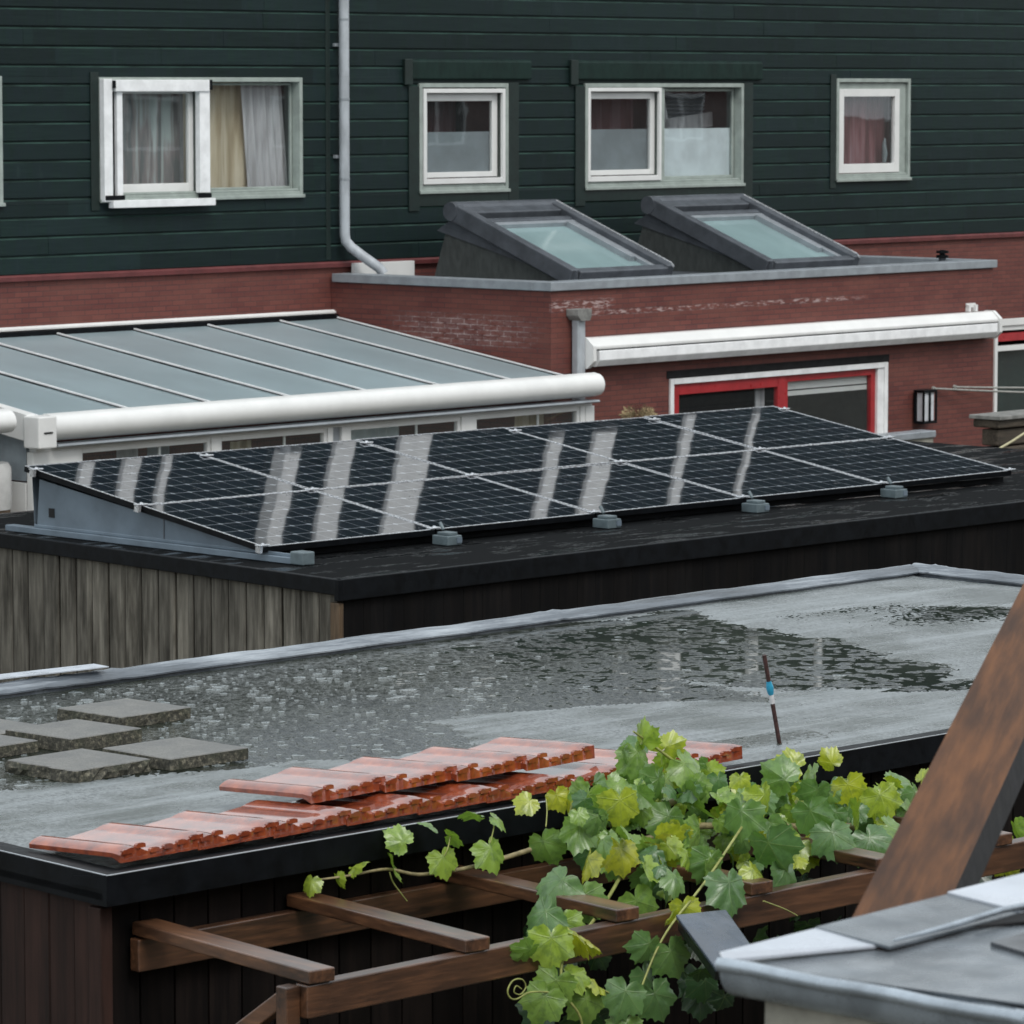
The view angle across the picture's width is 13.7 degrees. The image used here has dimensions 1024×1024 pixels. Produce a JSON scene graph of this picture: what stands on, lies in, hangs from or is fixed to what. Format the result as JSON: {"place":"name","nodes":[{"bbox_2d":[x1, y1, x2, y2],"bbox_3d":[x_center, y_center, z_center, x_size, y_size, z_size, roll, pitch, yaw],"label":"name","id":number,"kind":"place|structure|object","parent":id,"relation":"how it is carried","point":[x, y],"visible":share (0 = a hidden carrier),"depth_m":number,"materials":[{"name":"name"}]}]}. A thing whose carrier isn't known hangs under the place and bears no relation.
{"place":"outdoors","nodes":[
{"label":"outdoors","id":0,"kind":"place"},
{"bbox_2d":[0,461,11,512],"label":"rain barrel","id":1,"kind":"object","parent":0,"point":[5,487],"visible":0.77,"depth_m":44.89,"materials":[{"name":"white plastic"}]},
{"bbox_2d":[0,0,1023,481],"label":"house","id":2,"kind":"structure","parent":0,"point":[178,158],"depth_m":55.17,"materials":[{"name":"wood"}]},
{"bbox_2d":[0,76,5,206],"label":"window","id":3,"kind":"structure","parent":2,"relation":"in","point":[2,204],"depth_m":49.66,"materials":[{"name":"white paint"}]},
{"bbox_2d":[98,77,304,207],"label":"window","id":4,"kind":"structure","parent":2,"relation":"in","point":[164,141],"depth_m":52.03,"materials":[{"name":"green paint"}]},
{"bbox_2d":[417,83,510,193],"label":"window","id":5,"kind":"structure","parent":2,"relation":"in","point":[464,127],"depth_m":55.85,"materials":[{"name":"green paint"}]},
{"bbox_2d":[583,83,745,189],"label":"window","id":6,"kind":"structure","parent":2,"relation":"in","point":[638,135],"depth_m":58.96,"materials":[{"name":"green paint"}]},
{"bbox_2d":[836,79,911,181],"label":"window","id":7,"kind":"structure","parent":2,"relation":"in","point":[873,116],"depth_m":62.20,"materials":[{"name":"white paint"}]},
{"bbox_2d":[993,318,1023,411],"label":"window","id":8,"kind":"structure","parent":2,"relation":"in","point":[1008,357],"depth_m":65.10,"materials":[{"name":"white plastic"}]},
{"bbox_2d":[879,429,935,442],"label":"garden wall","id":9,"kind":"structure","parent":0,"point":[920,435],"depth_m":54.88,"materials":[{"name":"grey concrete"}]},
{"label":"ground","id":10,"kind":"structure","parent":0,"visible":0},
{"bbox_2d":[0,408,16,432],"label":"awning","id":11,"kind":"object","parent":10,"relation":"on","point":[8,421],"visible":1,"depth_m":44.61,"materials":[{"name":"white plastic"}]},
{"bbox_2d":[0,309,604,511],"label":"conservatory","id":12,"kind":"object","parent":10,"relation":"on","point":[90,380],"visible":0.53,"depth_m":49.16,"materials":[{"name":"white paint"}]},
{"bbox_2d":[80,438,210,460],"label":"window","id":13,"kind":"structure","parent":12,"relation":"in","point":[206,441],"depth_m":46.33,"materials":[{"name":"white plastic"}]},
{"bbox_2d":[219,428,326,449],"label":"window","id":14,"kind":"structure","parent":12,"relation":"in","point":[323,431],"depth_m":47.81,"materials":[{"name":"white plastic"}]},
{"bbox_2d":[349,417,459,439],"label":"window","id":15,"kind":"structure","parent":12,"relation":"in","point":[456,420],"depth_m":49.37,"materials":[{"name":"white plastic"}]},
{"bbox_2d":[475,407,578,428],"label":"window","id":16,"kind":"structure","parent":12,"relation":"in","point":[575,410],"depth_m":50.95,"materials":[{"name":"white plastic"}]},
{"bbox_2d":[0,563,1023,1023],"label":"garden shed","id":17,"kind":"structure","parent":10,"relation":"on","point":[66,921],"depth_m":13.39,"materials":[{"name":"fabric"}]},
{"bbox_2d":[0,719,36,734],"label":"concrete paver","id":18,"kind":"object","parent":17,"relation":"on","point":[6,724],"visible":0.43,"depth_m":14.94,"materials":[{"name":"grey concrete"}]},
{"bbox_2d":[0,735,37,757],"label":"concrete paver","id":19,"kind":"object","parent":17,"relation":"on","point":[11,746],"visible":1,"depth_m":14.40,"materials":[{"name":"grey concrete"}]},
{"bbox_2d":[5,719,141,750],"bbox_3d":[-1.506,0.768,14.652,0.330,0.048,0.330,5,8,41],"label":"concrete paver","id":20,"kind":"object","parent":17,"relation":"on","point":[71,734],"visible":0.94,"depth_m":14.58,"materials":[{"name":"grey concrete"}]},
{"bbox_2d":[4,748,150,782],"bbox_3d":[-1.425,0.834,14.023,0.353,0.042,0.350,5,8,42],"label":"concrete paver","id":21,"kind":"object","parent":17,"relation":"on","point":[78,765],"visible":1,"depth_m":13.95,"materials":[{"name":"grey concrete"}]},
{"bbox_2d":[29,822,202,862],"bbox_3d":[-1.160,0.969,12.495,0.315,0.048,0.423,-7,6,-44],"label":"roof tile","id":22,"kind":"object","parent":17,"relation":"on","point":[121,843],"visible":1,"depth_m":12.44,"materials":[{"name":"ceramic"}]},
{"bbox_2d":[57,698,190,726],"bbox_3d":[-1.383,0.717,15.191,0.343,0.042,0.342,5,8,42],"label":"concrete paver","id":23,"kind":"object","parent":17,"relation":"on","point":[130,712],"visible":0.94,"depth_m":15.13,"materials":[{"name":"grey concrete"}]},
{"bbox_2d":[102,737,247,770],"bbox_3d":[-1.128,0.809,14.283,0.345,0.040,0.345,5,8,44],"label":"concrete paver","id":24,"kind":"object","parent":17,"relation":"on","point":[175,753],"visible":0.95,"depth_m":14.22,"materials":[{"name":"grey concrete"}]},
{"bbox_2d":[123,810,279,849],"bbox_3d":[-0.949,0.947,12.698,0.315,0.048,0.422,-7,6,-44],"label":"roof tile","id":25,"kind":"object","parent":17,"relation":"on","point":[217,829],"visible":0.82,"depth_m":12.66,"materials":[{"name":"ceramic"}]},
{"bbox_2d":[219,800,350,837],"bbox_3d":[-0.744,0.928,12.900,0.422,0.048,0.315,1,6,45],"label":"roof tile","id":26,"kind":"object","parent":17,"relation":"on","point":[294,818],"visible":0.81,"depth_m":12.88,"materials":[{"name":"red ceramic"}]},
{"bbox_2d":[290,792,422,825],"bbox_3d":[-0.532,0.907,13.103,0.315,0.048,0.423,-7,6,-44],"label":"roof tile","id":27,"kind":"object","parent":17,"relation":"on","point":[369,807],"visible":0.7,"depth_m":13.04,"materials":[{"name":"red ceramic"}]},
{"bbox_2d":[219,767,384,803],"bbox_3d":[-0.651,0.847,13.232,0.423,0.048,0.315,1,6,45],"label":"roof tile","id":28,"kind":"object","parent":27,"relation":"on","point":[311,785],"visible":1,"depth_m":13.18,"materials":[{"name":"red ceramic"}]},
{"bbox_2d":[375,782,490,814],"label":"roof tile","id":29,"kind":"object","parent":17,"relation":"on","point":[439,796],"visible":0.61,"depth_m":13.24,"materials":[{"name":"red ceramic"}]},
{"bbox_2d":[328,756,456,792],"bbox_3d":[-0.431,0.825,13.419,0.423,0.048,0.315,1,6,45],"label":"roof tile","id":30,"kind":"object","parent":29,"relation":"on","point":[399,774],"visible":0.82,"depth_m":13.39,"materials":[{"name":"red ceramic"}]},
{"bbox_2d":[444,771,557,803],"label":"roof tile","id":31,"kind":"object","parent":17,"relation":"on","point":[507,785],"visible":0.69,"depth_m":13.45,"materials":[{"name":"red ceramic"}]},
{"bbox_2d":[401,746,525,781],"bbox_3d":[-0.212,0.804,13.606,0.423,0.048,0.315,1,6,45],"label":"roof tile","id":32,"kind":"object","parent":31,"relation":"on","point":[471,763],"visible":0.79,"depth_m":13.57,"materials":[{"name":"red ceramic"}]},
{"bbox_2d":[0,603,1010,790],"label":"rain puddle","id":33,"kind":"object","parent":17,"relation":"on","point":[659,651],"visible":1,"depth_m":16.13,"materials":[{"name":"liquid"}]},
{"bbox_2d":[0,622,955,785],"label":"rain splashes","id":34,"kind":"object","parent":33,"relation":"on","point":[219,765],"visible":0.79,"depth_m":15.63,"materials":[{"name":"liquid"}]},
{"bbox_2d":[512,762,616,792],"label":"roof tile","id":35,"kind":"object","parent":17,"relation":"on","point":[566,774],"visible":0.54,"depth_m":13.68,"materials":[{"name":"red ceramic"}]},
{"bbox_2d":[469,737,594,770],"bbox_3d":[0.007,0.782,13.793,0.423,0.048,0.315,1,6,45],"label":"roof tile","id":36,"kind":"object","parent":35,"relation":"on","point":[538,753],"visible":0.79,"depth_m":13.76,"materials":[{"name":"red ceramic"}]},
{"bbox_2d":[577,748,679,770],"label":"roof tile","id":37,"kind":"object","parent":17,"relation":"on","point":[605,756],"visible":0.25,"depth_m":14.00,"materials":[{"name":"red ceramic"}]},
{"bbox_2d":[648,741,742,763],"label":"roof tile","id":38,"kind":"object","parent":17,"relation":"on","point":[719,752],"visible":0.32,"depth_m":14.10,"materials":[{"name":"ceramic"}]},
{"bbox_2d":[762,654,781,742],"bbox_3d":[0.899,0.690,14.617,0.122,0.416,0.026,-6,8,-45],"label":"marker rod","id":39,"kind":"object","parent":17,"relation":"on","point":[769,688],"visible":0.91,"depth_m":14.59,"materials":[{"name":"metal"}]},
{"bbox_2d":[0,440,1023,682],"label":"garden shed","id":40,"kind":"structure","parent":10,"relation":"on","point":[65,602],"depth_m":32.07,"materials":[{"name":"black wood"}]},
{"bbox_2d":[5,407,1015,565],"bbox_3d":[0.350,-0.300,34.936,8.790,0.522,3.449,-6,8,-45],"label":"panel mount","id":41,"kind":"object","parent":40,"relation":"on","point":[61,510],"visible":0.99,"depth_m":32.51,"materials":[{"name":"grey metal"}]},
{"bbox_2d":[24,452,304,508],"bbox_3d":[-2.663,-0.242,33.018,1.730,0.048,1.393,-6,17,-45],"label":"solar panel","id":42,"kind":"object","parent":41,"relation":"attached to","point":[129,482],"visible":1,"depth_m":32.96,"materials":[{"name":"black glass"}]},
{"bbox_2d":[141,490,434,552],"bbox_3d":[-1.681,0.062,32.061,1.730,0.047,1.393,-6,17,-45],"label":"solar panel","id":43,"kind":"object","parent":41,"relation":"attached to","point":[292,520],"visible":1,"depth_m":31.96,"materials":[{"name":"black glass"}]},
{"bbox_2d":[196,440,468,488],"bbox_3d":[-1.432,-0.364,34.244,1.730,0.047,1.393,-6,17,-45],"label":"solar panel","id":44,"kind":"object","parent":41,"relation":"attached to","point":[333,464],"visible":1,"depth_m":34.23,"materials":[{"name":"black glass"}]},
{"bbox_2d":[315,476,594,534],"bbox_3d":[-0.449,-0.060,33.287,1.730,0.047,1.393,-6,17,-45],"label":"solar panel","id":45,"kind":"object","parent":41,"relation":"attached to","point":[463,504],"visible":1,"depth_m":33.23,"materials":[{"name":"black glass"}]},
{"bbox_2d":[356,427,617,475],"bbox_3d":[-0.200,-0.490,35.469,1.730,0.047,1.393,-6,17,-45],"label":"solar panel","id":46,"kind":"object","parent":41,"relation":"attached to","point":[491,451],"visible":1,"depth_m":35.45,"materials":[{"name":"black glass"}]},
{"bbox_2d":[474,462,743,517],"bbox_3d":[0.783,-0.182,34.513,1.730,0.048,1.393,-6,16,-45],"label":"solar panel","id":47,"kind":"object","parent":41,"relation":"attached to","point":[620,489],"visible":1,"depth_m":34.46,"materials":[{"name":"black glass"}]},
{"bbox_2d":[507,417,757,460],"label":"solar panel","id":48,"kind":"object","parent":41,"relation":"attached to","point":[636,438],"visible":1,"depth_m":36.69,"materials":[{"name":"black glass"}]},
{"bbox_2d":[622,450,881,502],"bbox_3d":[2.015,-0.306,35.738,1.730,0.047,1.393,-6,17,-45],"label":"solar panel","id":49,"kind":"object","parent":41,"relation":"attached to","point":[763,475],"visible":1,"depth_m":35.68,"materials":[{"name":"black glass"}]},
{"bbox_2d":[644,406,884,449],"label":"solar panel","id":50,"kind":"object","parent":41,"relation":"attached to","point":[766,427],"visible":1,"depth_m":37.90,"materials":[{"name":"black glass"}]},
{"bbox_2d":[761,438,1011,488],"bbox_3d":[3.246,-0.430,36.964,1.730,0.047,1.393,-6,17,-45],"label":"solar panel","id":51,"kind":"object","parent":41,"relation":"attached to","point":[900,462],"visible":1,"depth_m":36.91,"materials":[{"name":"black glass"}]},
{"bbox_2d":[130,812,1023,1023],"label":"pergola","id":52,"kind":"object","parent":10,"relation":"on","point":[323,989],"visible":0.69,"depth_m":12.45,"materials":[{"name":"brown wood"}]},
{"bbox_2d":[303,716,1023,1023],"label":"grapevine","id":53,"kind":"object","parent":52,"relation":"on","point":[635,790],"visible":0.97,"depth_m":12.99,"materials":[{"name":"green plant"}]},
{"bbox_2d":[619,403,656,417],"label":"dried plant","id":54,"kind":"object","parent":10,"relation":"on","point":[645,412],"visible":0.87,"depth_m":52.09,"materials":[{"name":"plant"}]},
{"bbox_2d":[331,193,996,445],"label":"brick extension","id":55,"kind":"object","parent":10,"relation":"on","point":[548,284],"visible":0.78,"depth_m":54.50,"materials":[{"name":"brick"}]},
{"bbox_2d":[666,354,888,433],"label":"door","id":56,"kind":"structure","parent":55,"relation":"in","point":[848,394],"depth_m":56.04,"materials":[{"name":"white paint"}]},
{"bbox_2d":[585,303,1001,368],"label":"awning","id":57,"kind":"object","parent":55,"relation":"attached to","point":[691,345],"visible":1,"depth_m":54.52,"materials":[{"name":"white plastic"}]},
{"bbox_2d":[914,389,936,423],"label":"wall lamp","id":58,"kind":"object","parent":55,"relation":"attached to","point":[924,406],"visible":1,"depth_m":56.87,"materials":[{"name":"black metal"}]},
{"bbox_2d":[931,386,1023,392],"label":"clothes line","id":59,"kind":"object","parent":55,"relation":"attached to","point":[933,387],"visible":1,"depth_m":57.60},
{"bbox_2d":[953,385,1023,388],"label":"clothes line","id":60,"kind":"object","parent":55,"relation":"attached to","point":[955,386],"visible":1,"depth_m":57.88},
{"bbox_2d":[515,870,992,1023],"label":"garden shrub","id":61,"kind":"object","parent":10,"relation":"on","point":[718,1000],"visible":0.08,"depth_m":13.13,"materials":[{"name":"green plant"}]},
{"bbox_2d":[715,873,1023,1023],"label":"outbuilding","id":62,"kind":"structure","parent":10,"relation":"on","point":[954,956],"depth_m":7.04,"materials":[{"name":"metal"}]},
{"bbox_2d":[676,910,749,979],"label":"roof panel","id":63,"kind":"object","parent":62,"relation":"attached to","point":[709,936],"visible":0.71,"depth_m":12.40,"materials":[{"name":"grey metal"}]},
{"bbox_2d":[852,584,1023,917],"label":"timber beam","id":64,"kind":"structure","parent":62,"relation":"on","point":[948,831],"depth_m":8.28,"materials":[{"name":"brown wood"}]},
{"bbox_2d":[969,409,1023,448],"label":"chimney","id":65,"kind":"object","parent":10,"relation":"on","point":[1003,427],"visible":0.67,"depth_m":52.52,"materials":[{"name":"grey concrete"}]},
{"bbox_2d":[999,432,1023,447],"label":"yellow rope","id":66,"kind":"object","parent":65,"relation":"attached to","point":[1012,440],"visible":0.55,"depth_m":52.01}
]}

